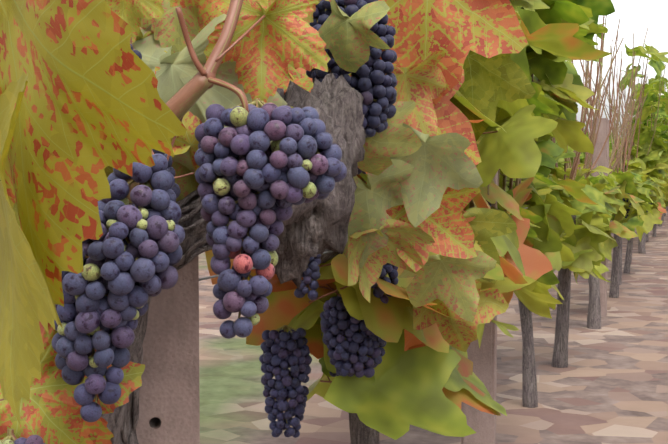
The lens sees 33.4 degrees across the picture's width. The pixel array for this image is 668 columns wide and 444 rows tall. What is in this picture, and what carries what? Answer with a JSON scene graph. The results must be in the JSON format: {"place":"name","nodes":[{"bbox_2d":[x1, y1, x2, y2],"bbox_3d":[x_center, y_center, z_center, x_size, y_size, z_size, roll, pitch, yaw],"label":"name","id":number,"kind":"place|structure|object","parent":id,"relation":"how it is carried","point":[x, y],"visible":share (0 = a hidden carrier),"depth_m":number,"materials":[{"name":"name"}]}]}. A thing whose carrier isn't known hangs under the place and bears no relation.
{"place":"outdoors","nodes":[
{"label":"outdoors","id":0,"kind":"place"},
{"bbox_2d":[100,210,667,443],"bbox_3d":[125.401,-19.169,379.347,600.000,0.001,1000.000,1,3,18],"label":"ground","id":1,"kind":"structure","parent":0,"point":[608,384],"depth_m":3.67,"materials":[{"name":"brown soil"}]},
{"bbox_2d":[136,255,199,443],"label":"concrete post","id":2,"kind":"object","parent":1,"relation":"on","point":[169,405],"visible":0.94,"depth_m":0.99,"materials":[{"name":"grey concrete"}]},
{"bbox_2d":[199,96,632,280],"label":"trellis wires","id":3,"kind":"object","parent":2,"relation":"attached to","point":[208,277],"visible":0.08,"depth_m":1.10,"materials":[{"name":"grey metal"}]},
{"bbox_2d":[0,0,365,443],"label":"vine","id":4,"kind":"object","parent":1,"relation":"on","point":[87,93],"depth_m":0.61,"materials":[{"name":"plant"}]},
{"bbox_2d":[0,0,319,442],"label":"vine shoots","id":5,"kind":"object","parent":4,"relation":"attached to","point":[181,102],"visible":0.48,"depth_m":0.80,"materials":[{"name":"brown plant"}]},
{"bbox_2d":[0,44,346,443],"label":"grape bunches","id":6,"kind":"object","parent":5,"relation":"hanging from","point":[283,177],"visible":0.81,"depth_m":0.77,"materials":[{"name":"purple food"}]},
{"bbox_2d":[318,0,535,351],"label":"vine leaves","id":7,"kind":"object","parent":4,"relation":"attached to","point":[418,192],"visible":0.88,"depth_m":1.21,"materials":[{"name":"green plant"}]},
{"bbox_2d":[205,0,667,443],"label":"vine","id":8,"kind":"object","parent":1,"relation":"on","point":[427,378],"depth_m":2.26,"materials":[{"name":"green plant"}]},
{"bbox_2d":[272,5,667,429],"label":"vine shoots","id":9,"kind":"object","parent":8,"relation":"attached to","point":[614,128],"visible":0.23,"depth_m":5.32,"materials":[{"name":"brown plant"}]},
{"bbox_2d":[259,0,651,437],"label":"grape bunches","id":10,"kind":"object","parent":9,"relation":"hanging from","point":[371,78],"visible":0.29,"depth_m":1.39,"materials":[{"name":"purple food"}]},
{"bbox_2d":[461,165,497,443],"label":"concrete post","id":11,"kind":"object","parent":1,"relation":"on","point":[483,358],"visible":0.19,"depth_m":2.37,"materials":[{"name":"grey concrete"}]},
{"bbox_2d":[591,118,608,316],"bbox_3d":[1.238,0.129,5.197,0.070,1.220,0.070,1,3,23],"label":"concrete post","id":12,"kind":"object","parent":1,"relation":"on","point":[603,133],"visible":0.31,"depth_m":5.15,"materials":[{"name":"grey concrete"}]},
{"bbox_2d":[573,0,667,134],"label":"sky","id":13,"kind":"structure","parent":0,"point":[635,16],"materials":[{"name":"white"}]}
]}

